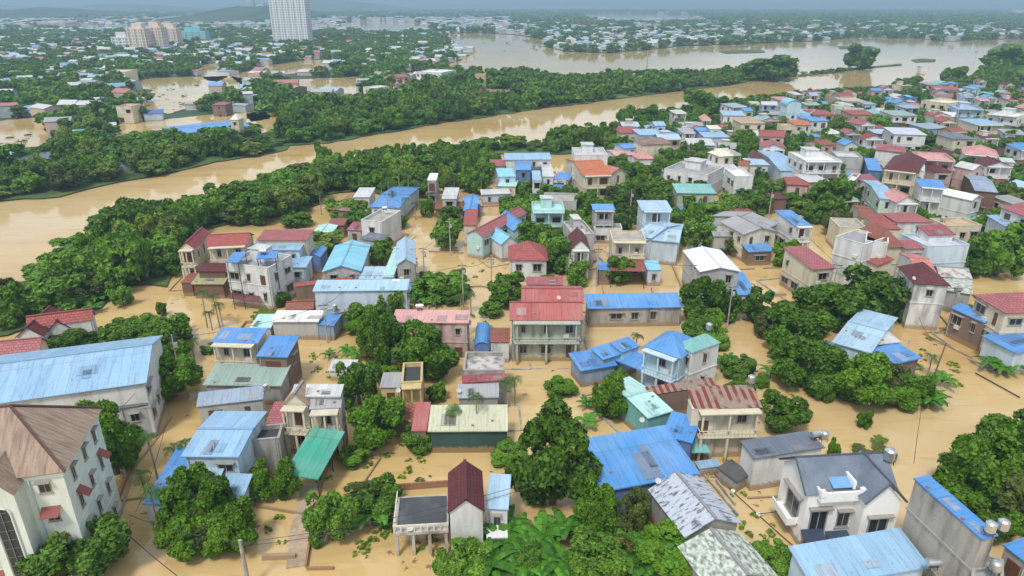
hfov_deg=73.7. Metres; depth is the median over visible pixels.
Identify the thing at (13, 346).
house
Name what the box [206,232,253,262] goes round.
house
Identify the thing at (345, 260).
house
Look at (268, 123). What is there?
lake water
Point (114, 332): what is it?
shrub
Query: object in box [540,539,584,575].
banana plant
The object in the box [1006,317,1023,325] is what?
window
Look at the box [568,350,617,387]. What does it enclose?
shed
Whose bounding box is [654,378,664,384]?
window
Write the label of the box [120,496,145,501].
yard wall
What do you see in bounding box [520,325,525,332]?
window
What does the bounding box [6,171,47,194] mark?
tree
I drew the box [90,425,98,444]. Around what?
window
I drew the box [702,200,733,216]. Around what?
tree
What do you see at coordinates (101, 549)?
tree
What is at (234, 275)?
window
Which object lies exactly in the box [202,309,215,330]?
palm tree
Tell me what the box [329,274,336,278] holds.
window
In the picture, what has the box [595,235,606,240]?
window
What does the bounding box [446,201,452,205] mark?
window
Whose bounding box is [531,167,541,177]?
house
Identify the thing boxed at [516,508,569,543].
banana plant
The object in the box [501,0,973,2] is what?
sky
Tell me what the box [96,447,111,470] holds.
window
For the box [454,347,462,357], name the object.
door
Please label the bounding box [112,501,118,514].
window
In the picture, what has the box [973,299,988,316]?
window
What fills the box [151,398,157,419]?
window
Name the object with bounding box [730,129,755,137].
tree
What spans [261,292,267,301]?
window
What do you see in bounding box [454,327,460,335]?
window
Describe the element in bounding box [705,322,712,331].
water tank
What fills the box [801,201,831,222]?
tree
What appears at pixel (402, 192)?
house
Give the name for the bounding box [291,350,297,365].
window
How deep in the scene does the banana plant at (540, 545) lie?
64.03 m
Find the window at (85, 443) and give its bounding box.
[81,441,88,461]
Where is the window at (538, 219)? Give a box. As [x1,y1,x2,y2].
[534,217,545,222]
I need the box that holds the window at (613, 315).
[609,312,624,319]
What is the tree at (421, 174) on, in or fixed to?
on the river bank at (162, 279)
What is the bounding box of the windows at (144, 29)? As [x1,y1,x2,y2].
[128,29,152,47]
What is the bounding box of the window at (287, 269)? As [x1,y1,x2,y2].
[284,264,292,274]
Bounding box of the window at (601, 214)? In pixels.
[598,212,609,218]
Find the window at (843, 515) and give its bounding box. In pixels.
[833,508,854,528]
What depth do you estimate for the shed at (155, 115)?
313.37 m
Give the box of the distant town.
[0,9,1023,103]
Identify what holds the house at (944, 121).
on the flood water at (30, 229)
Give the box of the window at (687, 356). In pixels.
[685,355,690,366]
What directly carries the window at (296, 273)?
in the shed at (302, 268)
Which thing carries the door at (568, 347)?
in the house at (545, 331)
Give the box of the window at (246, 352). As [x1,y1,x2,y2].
[240,348,250,357]
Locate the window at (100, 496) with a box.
[96,494,103,513]
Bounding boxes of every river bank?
[0,77,775,200]
[0,141,605,335]
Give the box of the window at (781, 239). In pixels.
[777,235,784,242]
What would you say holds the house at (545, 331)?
on the flood water at (30, 229)
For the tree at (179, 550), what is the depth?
65.17 m
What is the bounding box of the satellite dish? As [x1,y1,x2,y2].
[655,478,660,484]
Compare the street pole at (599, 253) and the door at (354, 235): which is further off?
the door at (354, 235)
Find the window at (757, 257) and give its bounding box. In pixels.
[754,254,766,260]
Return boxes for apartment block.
[111,32,128,47]
[126,23,152,47]
[145,22,168,46]
[163,23,182,42]
[181,27,209,39]
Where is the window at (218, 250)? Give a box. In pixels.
[216,249,221,256]
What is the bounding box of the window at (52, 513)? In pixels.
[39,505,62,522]
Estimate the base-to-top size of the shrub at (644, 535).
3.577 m
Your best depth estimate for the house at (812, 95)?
353.98 m
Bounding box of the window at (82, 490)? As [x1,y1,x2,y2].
[76,484,92,508]
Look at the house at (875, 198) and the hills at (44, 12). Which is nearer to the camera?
the house at (875, 198)
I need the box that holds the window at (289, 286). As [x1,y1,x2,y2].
[285,280,295,292]
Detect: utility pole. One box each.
[230,539,250,575]
[934,343,946,372]
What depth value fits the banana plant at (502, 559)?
63.58 m
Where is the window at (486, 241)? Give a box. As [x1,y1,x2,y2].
[483,236,490,246]
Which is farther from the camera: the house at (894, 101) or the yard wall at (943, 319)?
the house at (894, 101)
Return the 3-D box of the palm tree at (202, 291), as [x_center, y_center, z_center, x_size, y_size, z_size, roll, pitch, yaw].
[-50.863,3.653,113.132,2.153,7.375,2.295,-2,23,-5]
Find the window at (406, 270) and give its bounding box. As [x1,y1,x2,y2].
[403,268,409,276]
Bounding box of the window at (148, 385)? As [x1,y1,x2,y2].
[146,376,152,395]
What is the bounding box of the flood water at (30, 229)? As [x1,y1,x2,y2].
[0,33,1023,575]
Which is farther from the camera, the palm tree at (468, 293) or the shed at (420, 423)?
the palm tree at (468, 293)
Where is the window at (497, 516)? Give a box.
[492,513,501,524]
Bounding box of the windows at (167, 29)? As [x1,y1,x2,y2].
[167,29,182,41]
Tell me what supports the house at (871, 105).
on the flood water at (30, 229)
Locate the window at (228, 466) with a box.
[213,461,235,472]
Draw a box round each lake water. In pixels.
[0,118,47,147]
[115,112,267,135]
[139,76,242,113]
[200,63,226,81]
[232,60,322,83]
[246,110,280,132]
[299,77,359,94]
[351,21,420,29]
[486,86,509,91]
[583,13,704,20]
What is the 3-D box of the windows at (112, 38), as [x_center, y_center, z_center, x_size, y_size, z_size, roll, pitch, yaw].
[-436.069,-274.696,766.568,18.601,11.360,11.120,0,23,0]
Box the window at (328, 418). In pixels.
[321,416,332,425]
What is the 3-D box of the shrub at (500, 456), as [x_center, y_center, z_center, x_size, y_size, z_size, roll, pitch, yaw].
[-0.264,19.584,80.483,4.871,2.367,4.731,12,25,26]
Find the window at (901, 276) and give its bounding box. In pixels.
[897,272,903,279]
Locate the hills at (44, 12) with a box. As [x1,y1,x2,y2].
[0,7,144,19]
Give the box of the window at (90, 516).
[86,514,94,535]
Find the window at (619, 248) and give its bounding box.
[618,247,622,254]
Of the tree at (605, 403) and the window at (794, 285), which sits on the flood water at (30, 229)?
the tree at (605, 403)
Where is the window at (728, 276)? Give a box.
[725,274,732,283]
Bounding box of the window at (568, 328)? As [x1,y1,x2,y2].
[564,325,574,333]
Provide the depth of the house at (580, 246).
131.92 m
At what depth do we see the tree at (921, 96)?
346.60 m
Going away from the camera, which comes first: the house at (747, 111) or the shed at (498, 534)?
the shed at (498, 534)
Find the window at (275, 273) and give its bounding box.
[274,271,278,281]
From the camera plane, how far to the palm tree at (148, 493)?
67.79 m
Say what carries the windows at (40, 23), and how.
in the factory hall at (68, 24)
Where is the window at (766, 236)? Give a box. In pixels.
[764,235,771,242]
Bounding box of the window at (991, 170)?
[987,168,995,172]
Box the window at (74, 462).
[69,460,78,481]
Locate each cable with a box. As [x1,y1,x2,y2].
[128,514,249,542]
[129,536,177,575]
[136,411,168,510]
[182,305,322,336]
[242,469,570,542]
[245,484,538,545]
[361,266,458,275]
[414,191,620,195]
[601,250,687,265]
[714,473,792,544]
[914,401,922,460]
[975,372,1019,397]
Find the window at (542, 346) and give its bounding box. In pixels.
[539,344,552,353]
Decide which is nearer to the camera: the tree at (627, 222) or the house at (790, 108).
the tree at (627, 222)
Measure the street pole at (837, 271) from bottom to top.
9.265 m
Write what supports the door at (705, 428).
in the house at (694, 416)
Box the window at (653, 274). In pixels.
[651,273,656,280]
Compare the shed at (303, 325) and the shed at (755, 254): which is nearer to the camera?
the shed at (303, 325)
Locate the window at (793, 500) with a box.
[783,478,803,524]
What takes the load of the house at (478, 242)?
on the flood water at (30, 229)
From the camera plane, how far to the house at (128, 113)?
305.43 m
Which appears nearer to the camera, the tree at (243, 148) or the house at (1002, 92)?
the tree at (243, 148)
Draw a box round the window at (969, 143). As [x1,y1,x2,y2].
[966,141,972,145]
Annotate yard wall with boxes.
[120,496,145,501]
[168,276,182,291]
[240,321,252,327]
[253,453,380,513]
[478,259,509,267]
[479,198,498,206]
[504,362,530,369]
[508,404,521,431]
[510,337,587,368]
[561,250,603,270]
[580,393,619,432]
[704,474,738,515]
[715,479,735,505]
[727,256,781,269]
[747,495,777,498]
[756,277,786,299]
[894,315,946,328]
[922,328,971,358]
[931,331,993,369]
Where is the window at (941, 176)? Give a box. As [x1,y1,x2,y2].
[938,174,947,179]
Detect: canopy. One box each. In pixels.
[286,427,345,497]
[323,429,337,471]
[553,171,571,185]
[610,259,645,288]
[615,351,645,370]
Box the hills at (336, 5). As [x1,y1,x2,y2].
[0,0,425,10]
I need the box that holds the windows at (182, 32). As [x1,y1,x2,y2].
[182,32,209,39]
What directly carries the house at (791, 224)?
on the flood water at (30, 229)
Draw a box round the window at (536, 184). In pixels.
[533,182,540,188]
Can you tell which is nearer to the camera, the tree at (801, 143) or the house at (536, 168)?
the house at (536, 168)
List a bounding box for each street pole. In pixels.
[116,417,125,473]
[166,335,178,367]
[318,303,328,342]
[419,247,426,271]
[447,218,452,255]
[457,263,466,306]
[487,254,493,280]
[565,253,573,285]
[594,247,602,286]
[691,263,697,280]
[726,284,736,327]
[768,189,775,218]
[833,263,842,282]
[947,285,962,323]
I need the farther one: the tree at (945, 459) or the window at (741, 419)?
the window at (741, 419)
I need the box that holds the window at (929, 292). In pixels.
[925,288,935,296]
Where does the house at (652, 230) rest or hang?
on the flood water at (30, 229)
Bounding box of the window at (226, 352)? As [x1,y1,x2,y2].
[221,347,229,355]
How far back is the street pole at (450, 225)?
144.49 m
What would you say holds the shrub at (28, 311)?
on the river bank at (162, 279)
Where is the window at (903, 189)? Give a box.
[899,186,909,192]
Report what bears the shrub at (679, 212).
on the flood water at (30, 229)
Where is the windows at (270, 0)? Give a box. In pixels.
[270,0,312,41]
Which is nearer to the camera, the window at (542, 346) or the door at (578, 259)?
the window at (542, 346)
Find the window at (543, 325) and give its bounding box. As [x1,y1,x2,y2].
[543,325,549,333]
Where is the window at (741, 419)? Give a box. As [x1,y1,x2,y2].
[735,415,747,423]
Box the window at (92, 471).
[88,468,96,488]
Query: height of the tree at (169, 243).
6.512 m
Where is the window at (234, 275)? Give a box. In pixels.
[226,270,240,280]
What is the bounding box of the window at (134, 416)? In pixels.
[127,411,140,422]
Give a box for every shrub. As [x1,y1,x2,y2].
[0,185,13,196]
[24,295,56,314]
[47,235,74,250]
[47,328,97,348]
[58,286,84,304]
[80,287,101,302]
[97,323,128,342]
[107,285,134,305]
[178,331,192,339]
[208,213,222,223]
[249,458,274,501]
[276,291,290,306]
[280,167,295,171]
[286,162,308,168]
[336,442,371,469]
[343,480,378,498]
[376,365,400,382]
[386,363,402,371]
[400,422,431,454]
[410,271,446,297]
[431,536,492,575]
[442,212,463,226]
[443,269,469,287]
[490,437,527,467]
[498,194,522,208]
[514,539,542,575]
[543,375,578,397]
[601,368,639,383]
[605,254,635,282]
[623,530,650,545]
[670,207,683,222]
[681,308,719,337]
[697,327,729,350]
[705,327,730,349]
[720,353,757,380]
[723,380,757,390]
[738,187,751,200]
[751,538,791,575]
[755,373,769,387]
[808,374,835,401]
[812,362,847,394]
[852,442,897,462]
[881,372,926,411]
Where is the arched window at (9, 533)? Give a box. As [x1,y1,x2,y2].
[0,508,26,575]
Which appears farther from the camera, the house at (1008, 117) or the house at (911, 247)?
the house at (1008, 117)
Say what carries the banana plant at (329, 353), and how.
on the flood water at (30, 229)
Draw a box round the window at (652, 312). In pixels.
[649,310,657,320]
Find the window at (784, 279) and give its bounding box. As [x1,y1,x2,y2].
[779,273,788,285]
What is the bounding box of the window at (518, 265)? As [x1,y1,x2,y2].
[515,263,522,271]
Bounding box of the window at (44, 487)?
[32,480,53,494]
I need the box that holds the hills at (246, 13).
[143,5,341,23]
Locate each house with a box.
[0,102,18,117]
[0,337,49,354]
[30,103,62,120]
[43,116,73,137]
[56,100,78,105]
[72,70,99,73]
[72,100,107,106]
[105,69,138,80]
[116,104,143,123]
[136,97,146,106]
[178,227,210,277]
[180,411,267,475]
[185,102,196,109]
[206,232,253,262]
[210,327,267,363]
[212,101,232,116]
[226,243,295,308]
[232,103,253,112]
[234,91,253,105]
[252,423,287,475]
[254,241,303,257]
[256,229,314,255]
[256,335,301,390]
[280,380,311,457]
[291,384,348,445]
[293,86,306,93]
[309,391,345,460]
[322,239,370,279]
[353,187,375,213]
[359,266,385,279]
[361,209,401,246]
[363,85,388,94]
[370,186,419,215]
[379,372,401,400]
[382,247,397,278]
[384,74,408,81]
[393,83,408,88]
[393,490,448,556]
[394,309,470,357]
[396,236,418,296]
[401,362,424,403]
[416,69,455,77]
[427,173,438,209]
[441,187,458,206]
[447,459,484,553]
[462,196,480,216]
[463,209,477,246]
[463,351,504,375]
[466,206,526,259]
[475,73,485,92]
[489,159,505,183]
[490,328,509,362]
[496,168,515,188]
[498,180,517,195]
[498,210,524,238]
[504,153,551,179]
[508,240,547,281]
[509,301,583,364]
[515,162,531,184]
[521,285,584,335]
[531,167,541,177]
[531,195,565,228]
[532,170,541,193]
[541,164,553,184]
[563,214,594,265]
[568,227,589,282]
[571,142,607,164]
[591,204,614,230]
[593,223,621,243]
[606,230,645,277]
[613,126,638,139]
[615,143,635,151]
[620,118,639,127]
[632,129,658,138]
[632,151,654,164]
[633,137,672,155]
[636,200,672,230]
[639,221,679,259]
[646,223,683,265]
[649,121,665,129]
[652,130,680,149]
[663,157,723,195]
[669,110,685,124]
[672,183,716,209]
[677,128,695,142]
[679,122,698,130]
[682,246,740,298]
[683,333,720,380]
[685,138,715,156]
[686,385,762,462]
[687,399,717,458]
[693,127,708,137]
[698,114,710,123]
[698,131,729,147]
[705,125,720,131]
[706,160,737,184]
[707,149,734,164]
[709,148,731,152]
[713,211,778,240]
[716,139,736,150]
[720,103,746,110]
[720,110,744,124]
[720,215,777,260]
[721,168,753,194]
[729,149,741,159]
[732,116,765,130]
[737,107,753,116]
[737,160,750,171]
[742,158,769,175]
[748,101,759,107]
[748,152,763,159]
[752,113,778,126]
[757,129,784,149]
[757,150,791,180]
[759,101,777,110]
[759,139,785,153]
[771,96,786,110]
[774,210,812,247]
[777,124,794,136]
[778,98,801,119]
[779,245,835,293]
[783,177,809,195]
[786,92,802,100]
[786,146,842,180]
[787,120,811,134]
[795,174,827,202]
[796,115,811,119]
[800,109,814,115]
[801,99,819,108]
[802,90,821,98]
[804,110,834,120]
[805,92,818,100]
[805,117,828,131]
[805,139,834,153]
[819,129,842,137]
[825,90,835,102]
[826,194,859,214]
[830,150,862,175]
[831,92,853,101]
[831,104,850,113]
[831,229,885,285]
[832,142,836,150]
[834,97,865,105]
[834,102,854,107]
[835,108,844,113]
[836,137,858,150]
[840,110,875,120]
[840,128,860,143]
[842,107,863,109]
[843,89,857,97]
[847,118,874,132]
[848,173,860,190]
[851,205,873,222]
[853,174,880,190]
[858,132,883,148]
[859,102,876,109]
[860,180,889,214]
[860,223,904,277]
[862,158,881,179]
[863,213,901,238]
[865,110,879,113]
[865,231,888,258]
[867,88,882,95]
[867,255,894,272]
[868,129,883,137]
[874,143,907,167]
[876,84,892,93]
[879,110,917,123]
[881,152,926,196]
[881,212,933,239]
[882,127,927,150]
[883,188,918,212]
[886,97,910,106]
[889,93,903,96]
[892,81,912,92]
[893,262,950,330]
[895,104,919,113]
[895,253,936,277]
[899,240,924,255]
[900,233,969,266]
[903,95,917,101]
[907,101,919,106]
[908,123,945,134]
[911,151,955,187]
[913,178,945,215]
[916,65,926,74]
[916,224,955,241]
[918,164,924,178]
[920,82,939,89]
[920,98,958,112]
[923,163,951,187]
[924,109,951,122]
[929,88,947,98]
[929,110,956,119]
[929,148,959,156]
[931,86,958,92]
[932,80,948,85]
[933,115,957,126]
[935,93,953,99]
[936,132,977,150]
[938,127,967,134]
[938,188,983,219]
[947,82,959,87]
[947,101,983,120]
[950,161,984,189]
[956,92,972,104]
[957,93,973,96]
[957,118,1004,135]
[962,86,979,95]
[965,84,981,91]
[970,554,1003,575]
[972,97,990,108]
[972,292,1023,351]
[973,78,986,87]
[973,156,1013,180]
[974,130,998,146]
[979,94,996,103]
[984,214,1023,261]
[985,107,1023,128]
[994,89,1010,96]
[997,129,1023,142]
[998,81,1013,89]
[998,95,1017,107]
[998,157,1015,166]
[999,202,1023,223]
[1001,537,1023,575]
[1004,143,1023,159]
[1010,179,1023,191]
[1014,103,1023,111]
[1016,87,1023,95]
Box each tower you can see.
[230,113,244,131]
[244,0,254,5]
[268,0,312,41]
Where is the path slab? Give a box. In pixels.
[286,483,319,568]
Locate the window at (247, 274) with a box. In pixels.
[244,273,250,281]
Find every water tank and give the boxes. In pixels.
[259,249,266,254]
[262,382,269,393]
[332,303,337,310]
[415,304,423,309]
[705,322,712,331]
[747,374,755,386]
[810,430,821,440]
[820,430,828,442]
[883,447,896,465]
[925,558,942,569]
[940,216,945,222]
[983,520,997,537]
[987,559,1002,575]
[997,518,1010,534]
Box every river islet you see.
[719,50,764,52]
[798,64,901,75]
[838,46,875,48]
[912,58,935,61]
[987,43,1023,53]
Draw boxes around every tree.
[0,142,27,162]
[0,174,45,192]
[0,277,14,286]
[0,280,28,327]
[0,283,25,329]
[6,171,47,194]
[13,511,131,575]
[20,251,75,278]
[22,271,86,313]
[25,259,64,279]
[30,273,56,294]
[47,163,83,189]
[51,246,79,259]
[57,248,96,274]
[68,272,105,295]
[72,230,98,253]
[75,399,146,475]
[85,206,109,227]
[85,226,101,243]
[85,237,142,282]
[87,160,119,180]
[91,271,124,295]
[93,204,128,235]
[97,231,121,260]
[99,136,134,148]
[100,145,137,163]
[112,219,152,240]
[112,265,127,287]
[115,196,145,207]
[121,325,163,342]
[122,199,157,233]
[129,469,150,494]
[134,208,168,236]
[136,160,165,174]
[136,430,157,479]
[137,483,160,528]
[139,312,192,356]
[140,240,163,272]
[145,136,174,159]
[147,233,180,255]
[149,251,182,275]
[150,223,179,237]
[150,486,173,504]
[152,507,194,550]
[158,210,190,237]
[158,461,208,515]
[159,351,203,400]
[160,197,199,233]
[162,442,177,457]
[165,513,219,562]
[168,226,188,246]
[176,438,191,449]
[181,141,193,149]
[182,509,206,551]
[185,505,254,555]
[187,189,226,223]
[187,337,197,357]
[193,471,237,515]
[195,289,208,327]
[197,126,223,138]
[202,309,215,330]
[206,292,220,327]
[207,129,243,155]
[211,192,235,207]
[211,302,225,326]
[218,204,254,224]
[218,495,258,553]
[226,183,258,212]
[234,142,264,155]
[234,191,275,225]
[238,130,256,140]
[257,187,287,217]
[268,170,296,181]
[269,456,302,500]
[271,179,304,200]
[271,184,303,214]
[275,178,291,188]
[280,210,312,226]
[288,191,309,212]
[291,167,303,173]
[296,177,320,203]
[298,167,326,189]
[301,489,359,548]
[312,229,343,254]
[315,191,323,214]
[316,152,341,163]
[323,198,353,217]
[324,162,342,189]
[332,164,357,188]
[335,360,381,412]
[339,211,363,226]
[343,302,374,334]
[345,394,406,448]
[350,318,359,335]
[355,314,376,346]
[355,472,402,529]
[359,331,389,361]
[361,149,373,153]
[366,302,405,365]
[369,237,393,265]
[370,116,389,130]
[377,289,404,313]
[382,153,414,166]
[390,157,413,179]
[391,318,459,379]
[395,169,401,187]
[398,159,421,171]
[400,168,426,194]
[401,215,408,227]
[413,154,430,168]
[413,180,420,209]
[428,154,452,165]
[429,219,462,247]
[433,145,454,156]
[439,205,461,219]
[445,403,461,416]
[454,293,465,309]
[458,162,484,192]
[464,290,475,312]
[468,391,484,413]
[477,136,499,148]
[486,271,524,306]
[497,376,513,403]
[499,198,524,214]
[502,134,524,147]
[502,397,603,505]
[507,375,522,405]
[514,199,539,211]
[516,220,552,236]
[516,233,525,242]
[524,203,531,221]
[524,225,541,242]
[538,232,566,265]
[546,240,572,272]
[547,228,563,237]
[562,524,629,575]
[564,257,590,286]
[566,215,590,223]
[573,470,618,536]
[574,192,605,216]
[591,374,627,419]
[597,533,638,575]
[604,185,622,203]
[607,183,630,204]
[612,195,621,208]
[615,208,636,229]
[616,104,635,120]
[616,486,651,532]
[620,190,644,216]
[626,163,662,180]
[630,332,643,342]
[633,518,692,575]
[634,104,657,121]
[646,188,672,204]
[648,176,679,192]
[679,275,727,317]
[680,214,716,246]
[683,88,718,112]
[687,148,712,156]
[693,180,707,183]
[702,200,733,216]
[704,306,725,326]
[712,288,742,322]
[717,95,747,113]
[717,192,742,203]
[720,238,737,253]
[724,197,751,208]
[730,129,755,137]
[741,285,774,321]
[743,54,800,79]
[753,311,772,336]
[759,388,810,432]
[762,300,837,346]
[770,178,784,192]
[771,239,800,266]
[771,333,848,393]
[773,300,800,313]
[776,191,798,207]
[790,324,818,335]
[791,282,867,328]
[791,358,811,384]
[792,140,805,150]
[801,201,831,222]
[807,176,856,211]
[819,128,845,141]
[822,211,849,228]
[831,208,852,217]
[831,351,893,404]
[841,261,911,321]
[843,43,880,69]
[845,304,867,320]
[866,113,890,126]
[886,361,912,388]
[891,75,923,88]
[908,89,933,103]
[917,363,923,370]
[924,134,933,144]
[924,352,939,376]
[932,452,999,504]
[933,423,1023,506]
[939,66,969,80]
[957,483,1023,541]
[959,157,972,162]
[964,253,983,275]
[969,220,1023,276]
[975,408,1023,460]
[978,44,1023,67]
[990,463,1023,516]
[1002,129,1023,142]
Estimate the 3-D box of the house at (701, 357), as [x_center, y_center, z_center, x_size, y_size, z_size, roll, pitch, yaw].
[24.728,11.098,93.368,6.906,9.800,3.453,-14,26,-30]
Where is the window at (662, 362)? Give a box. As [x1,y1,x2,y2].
[656,356,665,367]
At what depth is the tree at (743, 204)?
170.55 m
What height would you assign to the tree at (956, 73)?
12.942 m
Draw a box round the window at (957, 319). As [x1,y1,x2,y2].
[950,312,964,327]
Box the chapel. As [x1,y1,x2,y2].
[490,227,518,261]
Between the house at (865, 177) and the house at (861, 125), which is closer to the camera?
the house at (865, 177)
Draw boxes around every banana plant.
[81,301,102,312]
[87,294,104,301]
[319,347,336,358]
[337,344,356,353]
[341,347,366,358]
[350,497,379,528]
[361,494,406,525]
[365,497,382,524]
[409,291,424,303]
[417,296,428,303]
[424,295,444,306]
[461,537,516,575]
[482,519,524,549]
[483,504,531,536]
[485,522,524,560]
[487,553,519,575]
[489,567,515,575]
[492,539,522,570]
[502,541,541,575]
[508,512,541,541]
[512,547,541,575]
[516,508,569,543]
[516,542,561,575]
[522,543,561,574]
[526,541,573,575]
[528,570,556,575]
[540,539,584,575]
[543,507,587,540]
[546,518,586,543]
[573,412,599,428]
[575,394,591,407]
[578,530,628,559]
[617,528,634,573]
[627,524,665,554]
[627,552,672,575]
[632,530,664,537]
[632,535,678,568]
[717,355,723,369]
[758,364,774,377]
[766,358,778,363]
[921,391,946,408]
[923,391,951,406]
[928,369,958,387]
[972,355,1001,368]
[990,362,1015,374]
[1000,363,1021,374]
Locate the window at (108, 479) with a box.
[105,476,112,495]
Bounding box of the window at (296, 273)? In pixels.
[294,271,301,277]
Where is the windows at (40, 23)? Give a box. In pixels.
[40,23,79,26]
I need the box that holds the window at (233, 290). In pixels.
[229,288,241,293]
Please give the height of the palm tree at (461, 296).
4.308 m
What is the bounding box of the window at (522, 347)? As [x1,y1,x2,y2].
[518,344,527,353]
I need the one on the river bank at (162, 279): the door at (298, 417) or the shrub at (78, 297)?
the shrub at (78, 297)
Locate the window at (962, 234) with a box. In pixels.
[959,232,967,238]
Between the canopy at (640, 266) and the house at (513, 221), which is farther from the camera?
the house at (513, 221)
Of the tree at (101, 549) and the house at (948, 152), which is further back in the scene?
the house at (948, 152)
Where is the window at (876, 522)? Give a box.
[866,514,895,532]
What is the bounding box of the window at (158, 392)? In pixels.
[156,388,161,404]
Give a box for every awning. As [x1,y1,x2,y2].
[225,252,246,308]
[256,251,282,305]
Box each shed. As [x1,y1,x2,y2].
[6,151,59,164]
[22,103,34,117]
[118,161,131,172]
[118,402,153,438]
[142,109,164,120]
[142,446,187,525]
[180,271,198,295]
[185,468,223,496]
[191,273,230,298]
[196,385,266,423]
[197,263,227,277]
[202,364,290,404]
[221,473,255,508]
[249,314,274,338]
[265,401,288,436]
[270,310,322,339]
[285,300,315,309]
[292,256,313,281]
[294,277,352,300]
[310,244,327,273]
[314,223,337,241]
[316,313,342,340]
[328,195,358,217]
[328,218,347,237]
[328,359,358,380]
[332,303,368,329]
[346,221,361,241]
[360,232,388,254]
[395,401,415,437]
[411,402,430,452]
[428,404,507,452]
[434,201,463,217]
[457,383,498,404]
[462,373,505,404]
[463,194,479,215]
[474,322,490,350]
[480,188,510,204]
[485,473,510,524]
[486,518,507,539]
[526,277,562,285]
[541,183,563,191]
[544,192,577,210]
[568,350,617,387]
[590,342,621,368]
[596,262,609,284]
[606,149,634,162]
[610,336,639,374]
[611,376,673,429]
[643,260,661,285]
[645,377,717,413]
[666,411,698,460]
[675,121,703,127]
[695,458,719,476]
[706,222,732,253]
[717,459,747,492]
[726,130,732,136]
[729,207,755,212]
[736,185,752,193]
[736,271,752,299]
[741,243,771,265]
[758,111,779,118]
[765,193,787,212]
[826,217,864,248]
[834,114,846,121]
[871,343,921,374]
[873,124,882,128]
[876,331,901,346]
[889,121,904,126]
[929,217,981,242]
[933,265,972,279]
[942,277,972,311]
[944,303,987,350]
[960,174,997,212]
[984,109,996,112]
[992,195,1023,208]
[994,148,1004,156]
[994,179,1009,189]
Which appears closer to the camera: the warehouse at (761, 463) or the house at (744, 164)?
the warehouse at (761, 463)
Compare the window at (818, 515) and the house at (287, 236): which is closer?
the window at (818, 515)
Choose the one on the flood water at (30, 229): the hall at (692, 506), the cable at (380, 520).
the hall at (692, 506)
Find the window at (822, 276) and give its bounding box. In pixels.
[817,271,829,280]
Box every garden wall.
[118,455,137,497]
[122,416,171,507]
[261,552,295,560]
[305,455,332,567]
[307,566,333,570]
[399,480,447,490]
[429,250,462,253]
[470,285,487,287]
[671,264,688,318]
[759,293,786,296]
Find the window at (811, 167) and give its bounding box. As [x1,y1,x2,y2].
[805,165,815,171]
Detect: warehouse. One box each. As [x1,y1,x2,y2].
[0,335,167,437]
[312,279,410,314]
[575,425,699,514]
[584,292,683,326]
[739,430,824,490]
[788,527,928,575]
[831,309,897,359]
[901,474,998,575]
[978,332,1023,375]
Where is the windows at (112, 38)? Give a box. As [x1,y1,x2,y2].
[112,38,127,47]
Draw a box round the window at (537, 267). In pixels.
[532,263,542,271]
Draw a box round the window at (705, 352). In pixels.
[702,350,709,364]
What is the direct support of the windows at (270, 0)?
in the apartment tower at (291, 19)
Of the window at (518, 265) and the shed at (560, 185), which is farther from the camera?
the shed at (560, 185)
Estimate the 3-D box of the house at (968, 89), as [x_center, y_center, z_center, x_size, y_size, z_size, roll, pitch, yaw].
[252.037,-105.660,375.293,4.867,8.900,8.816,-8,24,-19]
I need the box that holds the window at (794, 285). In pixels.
[788,278,798,290]
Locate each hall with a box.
[38,22,79,27]
[161,120,249,137]
[648,471,741,539]
[677,527,777,575]
[1011,10,1023,12]
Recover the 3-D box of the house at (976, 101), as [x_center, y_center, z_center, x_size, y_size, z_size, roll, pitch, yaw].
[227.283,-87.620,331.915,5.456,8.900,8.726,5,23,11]
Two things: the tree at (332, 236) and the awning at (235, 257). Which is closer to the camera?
the awning at (235, 257)
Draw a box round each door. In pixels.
[183,252,194,262]
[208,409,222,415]
[260,275,265,284]
[265,361,280,366]
[294,412,302,424]
[352,233,356,240]
[387,393,394,399]
[429,183,434,190]
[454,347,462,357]
[566,345,570,356]
[577,253,582,261]
[588,178,591,185]
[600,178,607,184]
[652,214,659,221]
[695,453,703,458]
[697,421,708,432]
[798,229,803,237]
[991,312,997,325]
[1004,213,1010,219]
[1004,558,1020,575]
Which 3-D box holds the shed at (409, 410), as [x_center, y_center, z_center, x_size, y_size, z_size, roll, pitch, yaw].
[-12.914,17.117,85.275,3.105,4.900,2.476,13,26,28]
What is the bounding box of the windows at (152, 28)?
[152,28,168,46]
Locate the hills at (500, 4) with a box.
[0,0,1023,8]
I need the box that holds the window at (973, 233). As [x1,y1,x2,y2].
[969,231,980,238]
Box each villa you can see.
[566,158,611,198]
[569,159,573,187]
[606,165,625,185]
[641,330,691,386]
[771,450,907,544]
[959,145,998,163]
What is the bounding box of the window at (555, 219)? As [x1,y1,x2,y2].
[551,216,561,223]
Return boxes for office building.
[0,404,122,575]
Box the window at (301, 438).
[290,435,304,445]
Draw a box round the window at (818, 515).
[807,506,834,531]
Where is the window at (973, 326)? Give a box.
[969,321,977,333]
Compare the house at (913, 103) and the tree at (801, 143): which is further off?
the house at (913, 103)
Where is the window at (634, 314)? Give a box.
[630,311,639,319]
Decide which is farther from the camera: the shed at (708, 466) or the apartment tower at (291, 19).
the apartment tower at (291, 19)

